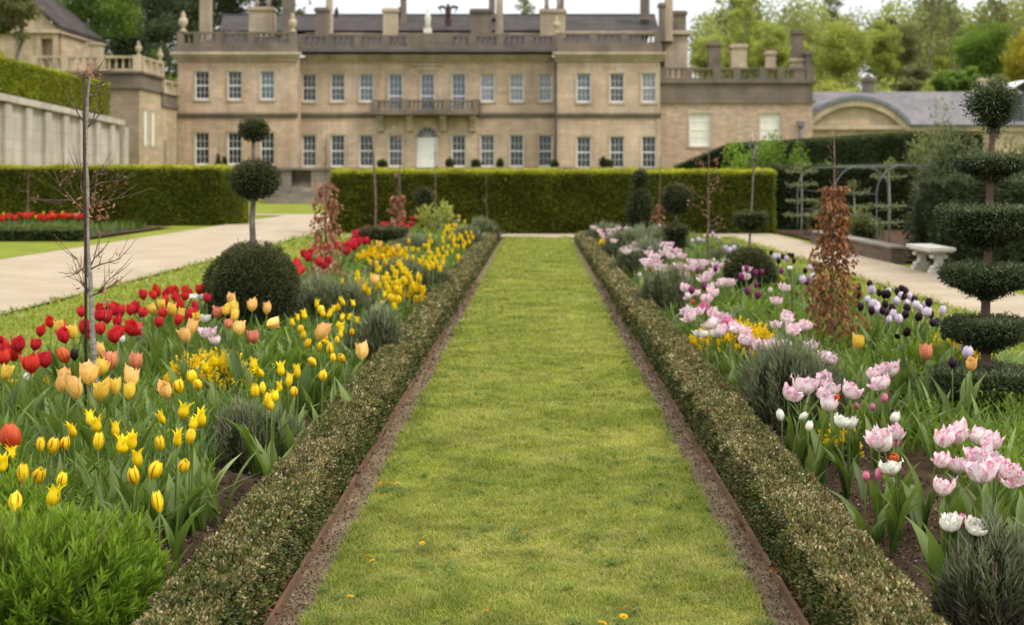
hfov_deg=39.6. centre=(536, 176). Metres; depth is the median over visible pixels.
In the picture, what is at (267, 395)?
tulip
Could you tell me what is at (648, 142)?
window
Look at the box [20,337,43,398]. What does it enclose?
tulip
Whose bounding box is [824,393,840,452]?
tulip
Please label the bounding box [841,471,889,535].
tulip
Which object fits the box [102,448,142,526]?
tulip
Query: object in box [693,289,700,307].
tulip
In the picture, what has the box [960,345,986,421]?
tulip
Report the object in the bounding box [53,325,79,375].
tulip
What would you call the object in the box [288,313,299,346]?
tulip
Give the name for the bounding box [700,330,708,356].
tulip
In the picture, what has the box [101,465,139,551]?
tulip
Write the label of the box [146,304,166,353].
tulip
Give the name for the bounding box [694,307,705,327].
tulip
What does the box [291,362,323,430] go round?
tulip
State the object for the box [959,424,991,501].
tulip
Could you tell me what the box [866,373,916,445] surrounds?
tulip
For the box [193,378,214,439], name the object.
tulip
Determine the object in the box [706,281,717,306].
tulip
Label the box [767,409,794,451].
tulip
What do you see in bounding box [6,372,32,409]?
tulip
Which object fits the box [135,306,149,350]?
tulip
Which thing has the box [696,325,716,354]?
tulip
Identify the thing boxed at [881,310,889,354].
tulip
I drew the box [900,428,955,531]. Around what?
tulip
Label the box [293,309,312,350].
tulip
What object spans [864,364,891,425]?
tulip
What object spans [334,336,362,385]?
tulip
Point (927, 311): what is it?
tulip
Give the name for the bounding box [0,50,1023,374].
ground
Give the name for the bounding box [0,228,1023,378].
verge grass
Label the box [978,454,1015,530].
tulip
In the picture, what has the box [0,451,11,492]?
tulip
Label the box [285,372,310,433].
tulip
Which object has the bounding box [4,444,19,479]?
tulip
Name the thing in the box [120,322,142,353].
tulip
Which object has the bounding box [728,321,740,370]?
tulip
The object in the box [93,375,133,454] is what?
tulip
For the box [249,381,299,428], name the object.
tulip
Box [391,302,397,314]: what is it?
tulip
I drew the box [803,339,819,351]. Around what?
tulip
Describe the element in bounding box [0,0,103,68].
gabled building
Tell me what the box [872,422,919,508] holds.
tulip
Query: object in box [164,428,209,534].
tulip
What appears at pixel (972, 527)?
tulip
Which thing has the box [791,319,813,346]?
tulip
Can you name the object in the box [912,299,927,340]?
tulip
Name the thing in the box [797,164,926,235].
garden arches
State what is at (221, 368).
wallflower clump
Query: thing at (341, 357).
tulip
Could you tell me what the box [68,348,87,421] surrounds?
tulip
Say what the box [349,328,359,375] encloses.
tulip
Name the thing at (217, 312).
tulip
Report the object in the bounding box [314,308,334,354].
tulip
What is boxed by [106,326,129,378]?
tulip
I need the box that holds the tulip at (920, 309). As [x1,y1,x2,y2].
[917,304,928,342]
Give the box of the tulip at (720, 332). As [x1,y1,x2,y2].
[712,325,731,374]
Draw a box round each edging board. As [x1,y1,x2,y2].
[264,276,477,624]
[577,245,809,624]
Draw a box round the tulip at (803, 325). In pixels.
[797,319,808,344]
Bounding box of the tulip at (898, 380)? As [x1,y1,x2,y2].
[876,327,915,408]
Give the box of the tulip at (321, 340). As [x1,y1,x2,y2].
[318,339,329,369]
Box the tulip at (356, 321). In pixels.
[342,317,360,366]
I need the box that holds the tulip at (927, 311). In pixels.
[910,306,931,349]
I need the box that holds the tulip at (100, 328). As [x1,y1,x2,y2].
[95,321,105,381]
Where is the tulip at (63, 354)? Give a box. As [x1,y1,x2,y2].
[56,347,92,412]
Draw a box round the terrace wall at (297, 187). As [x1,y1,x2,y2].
[70,167,674,203]
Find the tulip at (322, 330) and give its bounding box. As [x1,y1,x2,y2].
[291,322,330,415]
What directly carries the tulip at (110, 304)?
on the flower bed soil at (246, 487)
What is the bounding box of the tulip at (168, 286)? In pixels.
[166,284,171,323]
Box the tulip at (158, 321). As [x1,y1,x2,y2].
[137,316,171,373]
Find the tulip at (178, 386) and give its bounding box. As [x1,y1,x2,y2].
[173,378,196,453]
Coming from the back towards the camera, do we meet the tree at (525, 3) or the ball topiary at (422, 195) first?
the tree at (525, 3)
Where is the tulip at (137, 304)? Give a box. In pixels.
[121,300,151,329]
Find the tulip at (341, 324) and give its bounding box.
[334,320,344,378]
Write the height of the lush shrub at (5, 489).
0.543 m
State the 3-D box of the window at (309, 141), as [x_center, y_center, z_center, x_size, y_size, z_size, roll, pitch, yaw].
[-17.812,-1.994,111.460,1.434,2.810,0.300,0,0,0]
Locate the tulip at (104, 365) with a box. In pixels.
[78,356,110,435]
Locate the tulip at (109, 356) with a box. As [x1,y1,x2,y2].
[102,350,142,419]
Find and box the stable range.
[813,78,1023,153]
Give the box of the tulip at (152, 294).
[147,288,168,319]
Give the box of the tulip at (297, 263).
[292,261,304,287]
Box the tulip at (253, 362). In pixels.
[241,357,259,407]
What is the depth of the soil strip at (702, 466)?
6.75 m
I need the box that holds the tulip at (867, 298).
[856,295,870,340]
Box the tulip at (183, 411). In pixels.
[166,400,209,473]
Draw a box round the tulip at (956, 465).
[932,457,969,547]
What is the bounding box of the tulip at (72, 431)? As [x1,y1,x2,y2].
[64,421,104,499]
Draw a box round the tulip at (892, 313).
[875,309,896,351]
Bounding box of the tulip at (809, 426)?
[805,420,824,480]
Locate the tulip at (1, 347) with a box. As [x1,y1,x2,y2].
[0,344,3,390]
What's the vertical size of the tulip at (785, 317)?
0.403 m
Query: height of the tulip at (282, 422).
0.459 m
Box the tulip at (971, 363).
[947,355,992,444]
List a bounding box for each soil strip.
[274,242,500,624]
[572,242,798,624]
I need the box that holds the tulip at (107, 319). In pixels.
[102,309,112,351]
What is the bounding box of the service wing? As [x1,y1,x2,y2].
[660,30,816,166]
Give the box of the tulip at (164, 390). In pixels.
[149,379,180,458]
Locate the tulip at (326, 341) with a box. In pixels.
[302,338,336,397]
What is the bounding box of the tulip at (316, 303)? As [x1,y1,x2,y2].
[306,299,319,343]
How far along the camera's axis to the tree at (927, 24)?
157.63 m
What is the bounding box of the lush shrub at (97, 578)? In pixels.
[0,478,176,624]
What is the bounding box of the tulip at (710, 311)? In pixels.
[689,306,717,334]
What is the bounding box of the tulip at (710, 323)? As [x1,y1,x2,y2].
[700,315,721,361]
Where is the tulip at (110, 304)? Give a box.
[107,300,116,344]
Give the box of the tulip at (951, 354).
[930,336,953,401]
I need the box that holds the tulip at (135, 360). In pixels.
[129,351,146,427]
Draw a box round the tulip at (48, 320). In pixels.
[44,315,63,381]
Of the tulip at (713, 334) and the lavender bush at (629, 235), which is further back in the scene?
the lavender bush at (629, 235)
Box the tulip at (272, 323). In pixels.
[256,316,279,385]
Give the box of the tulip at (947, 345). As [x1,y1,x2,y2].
[939,314,956,351]
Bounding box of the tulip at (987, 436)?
[979,430,1010,499]
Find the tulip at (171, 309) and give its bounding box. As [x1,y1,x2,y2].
[159,302,177,356]
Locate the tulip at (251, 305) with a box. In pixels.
[241,297,256,345]
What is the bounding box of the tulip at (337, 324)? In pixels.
[336,322,352,369]
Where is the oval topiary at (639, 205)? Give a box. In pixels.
[625,166,653,228]
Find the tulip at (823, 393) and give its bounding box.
[807,386,838,485]
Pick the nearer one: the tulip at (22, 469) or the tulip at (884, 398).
the tulip at (22, 469)
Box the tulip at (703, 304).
[696,300,709,330]
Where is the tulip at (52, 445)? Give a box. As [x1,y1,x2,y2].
[40,437,73,510]
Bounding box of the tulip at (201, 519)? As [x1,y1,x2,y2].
[170,405,207,529]
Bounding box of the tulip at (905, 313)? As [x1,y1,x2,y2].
[892,309,917,349]
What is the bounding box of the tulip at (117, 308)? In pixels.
[112,303,128,348]
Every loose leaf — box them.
[220,481,244,516]
[828,490,853,510]
[852,457,866,499]
[884,477,894,498]
[900,479,921,528]
[909,484,920,521]
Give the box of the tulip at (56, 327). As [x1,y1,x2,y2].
[46,320,63,382]
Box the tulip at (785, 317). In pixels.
[779,313,794,339]
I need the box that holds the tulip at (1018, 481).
[997,459,1023,539]
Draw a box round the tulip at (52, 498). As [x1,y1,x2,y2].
[46,483,78,549]
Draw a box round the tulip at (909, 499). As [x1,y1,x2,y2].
[878,453,922,539]
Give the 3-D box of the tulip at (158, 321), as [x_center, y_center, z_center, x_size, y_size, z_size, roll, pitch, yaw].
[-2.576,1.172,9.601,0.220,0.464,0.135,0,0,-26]
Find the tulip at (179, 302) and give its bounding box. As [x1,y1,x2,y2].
[173,298,184,340]
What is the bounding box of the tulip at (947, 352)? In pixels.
[918,320,958,372]
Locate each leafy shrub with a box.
[414,198,453,233]
[431,204,466,234]
[721,139,780,169]
[742,130,811,168]
[784,140,832,168]
[802,196,849,234]
[818,209,851,234]
[847,205,885,240]
[901,122,1019,186]
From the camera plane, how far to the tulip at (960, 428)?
5.77 m
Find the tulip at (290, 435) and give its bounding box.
[286,386,304,449]
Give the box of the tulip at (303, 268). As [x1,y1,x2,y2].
[298,264,305,287]
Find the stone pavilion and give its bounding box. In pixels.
[30,41,179,164]
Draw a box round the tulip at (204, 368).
[183,360,210,408]
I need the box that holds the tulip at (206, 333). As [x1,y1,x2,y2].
[197,326,220,352]
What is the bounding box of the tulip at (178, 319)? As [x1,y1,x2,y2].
[172,313,184,364]
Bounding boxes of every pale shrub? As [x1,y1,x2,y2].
[905,95,988,234]
[997,134,1023,169]
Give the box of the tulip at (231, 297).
[227,292,237,330]
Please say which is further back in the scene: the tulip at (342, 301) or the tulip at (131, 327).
the tulip at (342, 301)
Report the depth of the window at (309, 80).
111.56 m
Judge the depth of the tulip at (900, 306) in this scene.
11.79 m
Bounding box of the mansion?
[170,0,691,166]
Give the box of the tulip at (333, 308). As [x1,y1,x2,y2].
[331,305,337,344]
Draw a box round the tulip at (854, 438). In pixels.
[839,402,859,465]
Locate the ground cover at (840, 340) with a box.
[0,226,1023,522]
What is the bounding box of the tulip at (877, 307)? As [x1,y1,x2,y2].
[873,305,886,363]
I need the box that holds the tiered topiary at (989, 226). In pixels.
[928,73,1023,415]
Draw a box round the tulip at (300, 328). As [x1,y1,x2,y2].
[294,325,303,361]
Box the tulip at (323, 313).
[321,310,333,340]
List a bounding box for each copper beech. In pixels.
[303,136,348,281]
[382,170,413,245]
[649,159,665,225]
[795,130,870,352]
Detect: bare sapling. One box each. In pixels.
[18,164,38,222]
[33,51,151,402]
[392,137,402,219]
[429,125,440,227]
[483,160,493,223]
[686,148,724,270]
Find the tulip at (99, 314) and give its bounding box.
[79,308,105,353]
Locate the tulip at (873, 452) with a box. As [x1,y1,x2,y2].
[864,403,877,468]
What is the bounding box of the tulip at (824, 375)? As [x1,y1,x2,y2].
[803,369,832,435]
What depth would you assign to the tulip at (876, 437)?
5.69 m
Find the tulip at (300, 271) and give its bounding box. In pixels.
[295,266,301,276]
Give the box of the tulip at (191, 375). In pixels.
[186,369,214,441]
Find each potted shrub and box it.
[215,153,220,164]
[221,156,227,164]
[376,158,388,166]
[445,157,453,166]
[470,157,481,166]
[495,158,503,166]
[549,159,559,166]
[598,155,607,166]
[605,160,613,166]
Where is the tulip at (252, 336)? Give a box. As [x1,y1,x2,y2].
[239,329,277,400]
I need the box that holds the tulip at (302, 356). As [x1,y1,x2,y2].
[299,329,313,371]
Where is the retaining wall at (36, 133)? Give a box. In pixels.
[0,93,128,165]
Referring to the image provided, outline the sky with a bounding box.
[51,0,1021,91]
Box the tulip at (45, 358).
[28,348,57,415]
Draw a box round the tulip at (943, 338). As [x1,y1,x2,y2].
[941,335,955,363]
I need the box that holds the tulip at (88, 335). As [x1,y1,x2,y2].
[53,326,95,387]
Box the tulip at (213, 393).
[201,356,225,425]
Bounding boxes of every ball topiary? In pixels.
[201,115,302,332]
[408,184,441,231]
[658,181,693,252]
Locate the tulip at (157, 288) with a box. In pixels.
[147,283,160,315]
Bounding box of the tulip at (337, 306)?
[330,303,339,333]
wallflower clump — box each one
[8,373,58,391]
[157,346,257,401]
[355,241,408,264]
[391,271,427,307]
[688,315,778,364]
[814,423,864,463]
[933,333,992,360]
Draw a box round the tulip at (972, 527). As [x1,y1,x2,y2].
[964,515,989,542]
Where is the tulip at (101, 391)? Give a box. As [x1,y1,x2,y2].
[70,376,112,467]
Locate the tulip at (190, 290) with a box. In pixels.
[186,288,201,310]
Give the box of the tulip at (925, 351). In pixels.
[911,342,932,417]
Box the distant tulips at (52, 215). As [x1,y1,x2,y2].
[0,211,145,234]
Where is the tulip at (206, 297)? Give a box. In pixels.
[202,292,216,328]
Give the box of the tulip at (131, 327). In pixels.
[121,318,137,367]
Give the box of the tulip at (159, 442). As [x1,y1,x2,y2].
[142,435,179,542]
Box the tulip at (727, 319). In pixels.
[699,316,734,364]
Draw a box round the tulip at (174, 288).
[157,284,183,323]
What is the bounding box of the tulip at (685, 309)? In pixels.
[680,305,689,332]
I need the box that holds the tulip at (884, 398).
[867,393,889,455]
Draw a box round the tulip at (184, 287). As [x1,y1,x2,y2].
[181,284,188,319]
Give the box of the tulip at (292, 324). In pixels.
[288,318,294,354]
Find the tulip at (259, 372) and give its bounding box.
[230,363,263,411]
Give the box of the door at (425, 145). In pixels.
[417,137,437,166]
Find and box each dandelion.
[333,595,361,607]
[411,541,433,551]
[609,605,638,618]
[609,613,637,624]
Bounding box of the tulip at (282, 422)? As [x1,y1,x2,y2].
[268,380,286,456]
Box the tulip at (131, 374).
[113,362,160,447]
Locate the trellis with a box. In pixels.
[760,162,919,229]
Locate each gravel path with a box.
[0,214,330,313]
[249,214,289,214]
[302,234,723,236]
[719,233,1023,317]
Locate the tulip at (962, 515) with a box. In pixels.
[940,513,964,573]
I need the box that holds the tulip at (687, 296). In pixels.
[683,291,692,334]
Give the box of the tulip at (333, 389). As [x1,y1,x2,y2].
[324,353,336,404]
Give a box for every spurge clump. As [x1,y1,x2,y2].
[267,346,344,379]
[886,326,964,377]
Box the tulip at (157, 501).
[127,489,191,608]
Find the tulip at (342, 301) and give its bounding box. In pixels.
[339,295,359,325]
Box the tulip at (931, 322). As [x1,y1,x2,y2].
[918,318,936,359]
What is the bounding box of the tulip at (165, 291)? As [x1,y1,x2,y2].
[154,288,170,325]
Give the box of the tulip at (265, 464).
[250,396,295,475]
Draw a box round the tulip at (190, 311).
[184,306,201,352]
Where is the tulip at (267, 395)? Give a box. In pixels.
[248,391,279,457]
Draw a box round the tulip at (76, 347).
[63,319,83,362]
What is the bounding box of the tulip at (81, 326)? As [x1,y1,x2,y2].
[69,319,88,363]
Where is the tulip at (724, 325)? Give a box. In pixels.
[716,323,729,373]
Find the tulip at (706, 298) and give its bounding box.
[695,293,713,328]
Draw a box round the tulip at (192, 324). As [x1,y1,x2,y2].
[171,317,198,402]
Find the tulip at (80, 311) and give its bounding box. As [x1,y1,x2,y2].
[70,305,87,352]
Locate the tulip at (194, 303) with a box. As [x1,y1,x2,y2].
[191,300,198,345]
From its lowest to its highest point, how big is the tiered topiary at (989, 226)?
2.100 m
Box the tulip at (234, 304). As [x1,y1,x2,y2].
[218,299,240,350]
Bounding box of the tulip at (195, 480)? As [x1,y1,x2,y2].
[173,415,203,532]
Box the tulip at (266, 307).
[258,300,280,352]
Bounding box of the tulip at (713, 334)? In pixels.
[709,329,718,369]
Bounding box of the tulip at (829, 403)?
[805,394,838,476]
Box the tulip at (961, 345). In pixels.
[945,344,966,402]
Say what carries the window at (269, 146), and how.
in the mansion
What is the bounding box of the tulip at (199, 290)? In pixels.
[195,283,206,314]
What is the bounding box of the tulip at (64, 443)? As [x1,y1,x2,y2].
[54,435,70,501]
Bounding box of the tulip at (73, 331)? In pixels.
[57,323,79,375]
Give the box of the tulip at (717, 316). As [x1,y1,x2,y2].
[711,309,722,365]
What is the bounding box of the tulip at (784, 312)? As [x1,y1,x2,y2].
[779,309,794,339]
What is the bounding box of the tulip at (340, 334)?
[322,328,351,387]
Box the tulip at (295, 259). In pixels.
[293,257,306,280]
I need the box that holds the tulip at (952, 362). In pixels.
[928,357,971,423]
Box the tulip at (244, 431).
[222,382,259,476]
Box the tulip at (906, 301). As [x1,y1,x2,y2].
[904,299,933,331]
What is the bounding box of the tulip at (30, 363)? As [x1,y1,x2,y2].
[17,352,52,428]
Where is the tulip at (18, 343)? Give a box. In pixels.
[0,334,51,409]
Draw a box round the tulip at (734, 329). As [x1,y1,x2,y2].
[719,322,743,369]
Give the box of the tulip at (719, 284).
[715,280,724,305]
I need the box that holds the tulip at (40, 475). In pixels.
[22,466,45,502]
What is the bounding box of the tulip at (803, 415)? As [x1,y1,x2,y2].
[792,412,807,460]
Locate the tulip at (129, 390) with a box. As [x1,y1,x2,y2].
[82,380,157,466]
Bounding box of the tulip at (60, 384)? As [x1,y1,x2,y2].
[22,372,94,464]
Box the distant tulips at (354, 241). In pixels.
[106,215,932,366]
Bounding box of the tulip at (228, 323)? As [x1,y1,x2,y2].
[218,318,237,355]
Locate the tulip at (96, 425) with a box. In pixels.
[68,413,122,490]
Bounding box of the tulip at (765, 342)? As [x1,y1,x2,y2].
[745,340,769,378]
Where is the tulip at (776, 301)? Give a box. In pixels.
[761,296,782,329]
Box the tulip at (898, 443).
[882,441,899,488]
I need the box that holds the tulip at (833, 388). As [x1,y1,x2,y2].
[815,381,840,438]
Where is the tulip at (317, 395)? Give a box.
[310,342,321,412]
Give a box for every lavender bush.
[136,328,167,359]
[206,387,305,475]
[286,262,386,323]
[336,292,411,363]
[353,254,422,281]
[382,229,441,258]
[413,259,453,294]
[447,221,486,249]
[468,214,504,242]
[582,220,623,240]
[596,222,658,257]
[610,233,673,280]
[635,223,693,252]
[635,260,703,317]
[705,236,747,265]
[724,320,859,436]
[927,495,1023,624]
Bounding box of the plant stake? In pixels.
[82,74,86,417]
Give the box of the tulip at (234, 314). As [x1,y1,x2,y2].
[219,307,238,357]
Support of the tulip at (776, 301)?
on the flower bed soil at (924, 468)
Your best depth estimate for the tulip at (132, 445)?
5.46 m
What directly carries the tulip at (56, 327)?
on the flower bed soil at (246, 487)
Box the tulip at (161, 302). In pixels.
[155,299,175,359]
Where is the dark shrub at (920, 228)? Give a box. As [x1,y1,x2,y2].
[900,124,982,258]
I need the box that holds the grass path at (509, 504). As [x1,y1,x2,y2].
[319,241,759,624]
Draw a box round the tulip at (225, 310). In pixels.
[216,303,229,347]
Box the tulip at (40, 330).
[36,322,51,378]
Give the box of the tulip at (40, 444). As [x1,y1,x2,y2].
[26,437,56,498]
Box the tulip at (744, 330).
[722,325,752,370]
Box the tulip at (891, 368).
[875,359,908,423]
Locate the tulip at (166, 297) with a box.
[158,294,171,335]
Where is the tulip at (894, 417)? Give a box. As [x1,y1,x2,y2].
[889,412,906,479]
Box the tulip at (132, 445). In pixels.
[110,429,159,517]
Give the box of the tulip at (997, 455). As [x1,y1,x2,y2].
[958,446,1004,503]
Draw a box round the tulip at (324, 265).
[321,261,327,268]
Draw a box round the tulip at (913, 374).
[894,334,917,399]
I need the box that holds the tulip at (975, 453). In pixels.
[945,439,1005,516]
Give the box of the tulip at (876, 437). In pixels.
[863,423,897,539]
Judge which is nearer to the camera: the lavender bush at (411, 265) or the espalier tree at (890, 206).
the lavender bush at (411, 265)
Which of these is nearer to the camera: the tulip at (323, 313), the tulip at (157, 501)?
the tulip at (157, 501)
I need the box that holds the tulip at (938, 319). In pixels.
[911,317,940,344]
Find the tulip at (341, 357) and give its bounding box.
[337,353,351,398]
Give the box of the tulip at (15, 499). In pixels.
[8,490,31,568]
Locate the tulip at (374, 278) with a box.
[367,273,379,307]
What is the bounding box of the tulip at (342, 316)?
[328,312,344,353]
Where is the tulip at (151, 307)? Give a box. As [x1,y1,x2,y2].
[137,303,155,348]
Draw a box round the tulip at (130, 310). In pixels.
[112,303,135,348]
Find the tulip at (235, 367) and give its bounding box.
[221,320,249,399]
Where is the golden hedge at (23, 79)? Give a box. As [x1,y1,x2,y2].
[0,56,111,114]
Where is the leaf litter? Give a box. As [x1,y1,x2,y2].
[261,333,810,622]
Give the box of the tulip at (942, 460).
[931,450,971,560]
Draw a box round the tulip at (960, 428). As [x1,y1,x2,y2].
[928,416,968,504]
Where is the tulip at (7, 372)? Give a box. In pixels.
[0,364,39,450]
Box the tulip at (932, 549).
[905,476,957,606]
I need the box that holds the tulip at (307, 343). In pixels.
[304,338,329,408]
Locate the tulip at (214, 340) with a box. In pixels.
[195,335,220,361]
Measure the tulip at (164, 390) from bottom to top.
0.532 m
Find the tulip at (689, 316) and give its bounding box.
[680,306,695,339]
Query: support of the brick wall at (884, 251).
on the ground at (12, 248)
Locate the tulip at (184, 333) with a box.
[160,324,215,402]
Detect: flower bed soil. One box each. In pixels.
[5,340,352,624]
[21,226,169,236]
[586,248,1023,623]
[777,230,928,261]
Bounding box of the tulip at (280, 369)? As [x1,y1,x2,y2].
[268,361,292,417]
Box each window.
[143,108,147,146]
[150,110,155,147]
[193,69,210,101]
[193,130,210,165]
[225,69,243,101]
[225,130,243,166]
[258,69,276,101]
[258,130,276,166]
[301,72,317,103]
[301,133,317,166]
[329,72,346,103]
[329,133,346,166]
[357,72,375,103]
[357,133,375,166]
[386,72,404,109]
[386,133,404,166]
[418,72,436,109]
[450,72,467,109]
[450,133,467,166]
[478,72,496,103]
[478,133,496,166]
[507,72,525,103]
[507,133,525,166]
[536,72,553,103]
[536,133,553,166]
[574,71,592,103]
[574,134,592,166]
[608,71,625,103]
[608,134,625,166]
[640,71,657,103]
[640,134,657,166]
[687,111,711,147]
[758,111,781,140]
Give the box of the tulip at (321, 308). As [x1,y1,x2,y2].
[310,305,331,345]
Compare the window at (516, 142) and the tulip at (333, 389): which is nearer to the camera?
the tulip at (333, 389)
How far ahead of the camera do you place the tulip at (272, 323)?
9.49 m
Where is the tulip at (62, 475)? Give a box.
[56,470,91,521]
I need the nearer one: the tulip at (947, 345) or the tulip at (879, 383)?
the tulip at (879, 383)
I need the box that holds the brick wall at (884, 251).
[808,230,908,263]
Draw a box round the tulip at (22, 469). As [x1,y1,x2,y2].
[17,462,45,519]
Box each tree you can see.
[0,0,44,59]
[53,0,145,50]
[104,46,111,64]
[106,30,153,68]
[121,0,182,73]
[146,49,168,69]
[157,0,221,47]
[212,0,253,31]
[252,0,281,13]
[295,0,311,13]
[514,0,539,13]
[688,34,724,77]
[712,0,748,77]
[719,0,765,77]
[749,20,791,77]
[782,40,819,75]
[782,158,818,236]
[810,15,874,83]
[819,0,847,74]
[843,179,870,223]
[865,18,904,91]
[867,156,909,242]
[874,17,897,88]
[890,76,924,91]
[893,21,923,67]
[899,61,933,91]
[908,0,952,85]
[925,39,962,74]
[929,0,964,69]
[929,70,958,91]
[945,65,985,91]
[948,18,1023,77]
[979,0,1012,59]
[989,73,1009,85]
[999,26,1023,81]
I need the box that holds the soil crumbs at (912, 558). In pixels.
[56,346,966,624]
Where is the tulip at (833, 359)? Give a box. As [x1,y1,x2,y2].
[817,350,837,368]
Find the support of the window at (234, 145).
in the mansion
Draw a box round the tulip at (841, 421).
[817,412,851,498]
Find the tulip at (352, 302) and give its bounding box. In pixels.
[350,299,354,325]
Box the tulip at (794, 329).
[785,321,801,339]
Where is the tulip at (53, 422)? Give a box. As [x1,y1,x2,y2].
[35,365,83,438]
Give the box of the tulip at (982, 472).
[964,458,1008,517]
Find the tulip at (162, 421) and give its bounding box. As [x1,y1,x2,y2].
[155,409,183,492]
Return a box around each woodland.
[45,0,246,80]
[688,0,1023,91]
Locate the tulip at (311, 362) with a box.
[300,357,330,421]
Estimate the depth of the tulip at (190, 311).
10.43 m
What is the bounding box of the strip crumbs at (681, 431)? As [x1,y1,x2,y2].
[276,282,795,624]
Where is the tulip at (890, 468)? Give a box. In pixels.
[878,458,924,553]
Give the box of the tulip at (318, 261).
[314,256,322,276]
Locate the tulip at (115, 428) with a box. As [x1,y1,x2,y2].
[77,419,124,500]
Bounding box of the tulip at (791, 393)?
[782,382,805,455]
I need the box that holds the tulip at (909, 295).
[898,292,912,337]
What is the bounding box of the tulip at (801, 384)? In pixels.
[790,374,818,468]
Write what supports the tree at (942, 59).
on the ground at (12, 248)
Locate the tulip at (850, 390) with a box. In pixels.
[842,378,864,467]
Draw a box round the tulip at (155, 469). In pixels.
[139,459,163,551]
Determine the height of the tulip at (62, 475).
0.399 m
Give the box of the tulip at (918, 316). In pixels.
[895,312,922,355]
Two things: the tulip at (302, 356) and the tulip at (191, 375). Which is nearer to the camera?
the tulip at (191, 375)
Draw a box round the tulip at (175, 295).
[171,291,184,334]
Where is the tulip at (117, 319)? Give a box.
[97,312,127,351]
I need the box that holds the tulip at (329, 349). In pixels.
[326,342,342,400]
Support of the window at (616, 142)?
in the mansion
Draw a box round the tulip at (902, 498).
[873,432,915,516]
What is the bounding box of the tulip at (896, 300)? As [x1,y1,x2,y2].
[890,296,899,333]
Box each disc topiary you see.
[357,136,409,245]
[722,134,779,297]
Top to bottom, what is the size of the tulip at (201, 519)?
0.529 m
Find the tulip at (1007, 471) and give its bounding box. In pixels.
[970,458,1021,518]
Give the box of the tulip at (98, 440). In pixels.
[75,431,104,508]
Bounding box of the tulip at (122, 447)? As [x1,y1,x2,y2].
[109,432,130,513]
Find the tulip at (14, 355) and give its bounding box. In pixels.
[0,343,22,393]
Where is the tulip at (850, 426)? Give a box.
[825,416,858,495]
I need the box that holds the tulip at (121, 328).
[112,324,136,377]
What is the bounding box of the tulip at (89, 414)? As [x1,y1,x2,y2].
[76,409,118,478]
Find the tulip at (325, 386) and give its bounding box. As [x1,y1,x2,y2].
[320,336,340,399]
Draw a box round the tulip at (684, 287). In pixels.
[680,282,689,306]
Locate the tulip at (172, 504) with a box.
[165,427,213,543]
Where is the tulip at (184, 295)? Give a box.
[181,289,190,307]
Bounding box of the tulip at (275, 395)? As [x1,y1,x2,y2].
[251,388,279,469]
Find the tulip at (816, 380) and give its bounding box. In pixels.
[795,376,819,456]
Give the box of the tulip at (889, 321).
[874,315,901,362]
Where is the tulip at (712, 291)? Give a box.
[706,287,718,306]
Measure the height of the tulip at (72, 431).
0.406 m
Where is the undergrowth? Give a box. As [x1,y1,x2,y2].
[813,68,1020,91]
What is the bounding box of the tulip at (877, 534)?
[863,468,890,546]
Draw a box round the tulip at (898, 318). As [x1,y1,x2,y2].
[876,313,912,355]
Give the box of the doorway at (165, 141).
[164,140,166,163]
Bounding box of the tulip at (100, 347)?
[96,341,123,414]
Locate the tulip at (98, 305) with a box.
[95,302,102,341]
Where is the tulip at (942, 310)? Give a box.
[933,305,946,342]
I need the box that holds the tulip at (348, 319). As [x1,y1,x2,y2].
[330,313,352,361]
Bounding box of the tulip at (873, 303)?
[858,298,878,353]
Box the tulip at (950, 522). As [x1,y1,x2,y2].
[910,511,963,607]
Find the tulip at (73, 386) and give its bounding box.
[59,373,82,473]
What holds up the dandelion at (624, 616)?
on the grass path at (509, 504)
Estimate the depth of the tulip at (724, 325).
10.02 m
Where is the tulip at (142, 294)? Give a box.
[133,289,147,327]
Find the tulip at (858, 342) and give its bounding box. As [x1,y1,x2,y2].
[847,333,870,420]
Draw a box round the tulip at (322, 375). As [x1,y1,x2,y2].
[309,369,336,421]
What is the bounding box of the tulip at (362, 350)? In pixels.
[335,340,373,403]
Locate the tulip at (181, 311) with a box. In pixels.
[167,307,185,362]
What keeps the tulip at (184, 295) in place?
on the flower bed soil at (246, 487)
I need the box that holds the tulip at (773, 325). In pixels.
[760,320,782,338]
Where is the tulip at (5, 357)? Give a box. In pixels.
[0,348,29,418]
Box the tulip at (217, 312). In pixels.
[212,305,228,350]
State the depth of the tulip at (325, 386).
9.21 m
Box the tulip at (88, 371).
[69,359,126,451]
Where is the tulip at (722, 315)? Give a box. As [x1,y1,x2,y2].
[718,312,738,357]
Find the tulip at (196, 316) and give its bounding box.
[168,311,200,359]
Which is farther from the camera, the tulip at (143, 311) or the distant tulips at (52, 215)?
the distant tulips at (52, 215)
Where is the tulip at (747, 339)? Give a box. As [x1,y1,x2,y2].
[727,333,753,377]
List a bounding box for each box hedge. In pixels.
[0,223,90,240]
[131,231,499,624]
[574,230,950,624]
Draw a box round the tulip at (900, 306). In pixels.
[898,292,903,331]
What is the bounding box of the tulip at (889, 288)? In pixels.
[875,287,891,323]
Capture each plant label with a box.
[185,294,195,360]
[787,266,791,323]
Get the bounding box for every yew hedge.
[0,162,248,225]
[328,166,777,234]
[673,130,985,173]
[916,170,1023,264]
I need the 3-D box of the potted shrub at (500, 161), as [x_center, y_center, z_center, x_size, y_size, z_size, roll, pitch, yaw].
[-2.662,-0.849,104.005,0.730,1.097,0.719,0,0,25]
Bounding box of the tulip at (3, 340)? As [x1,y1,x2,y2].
[0,335,8,389]

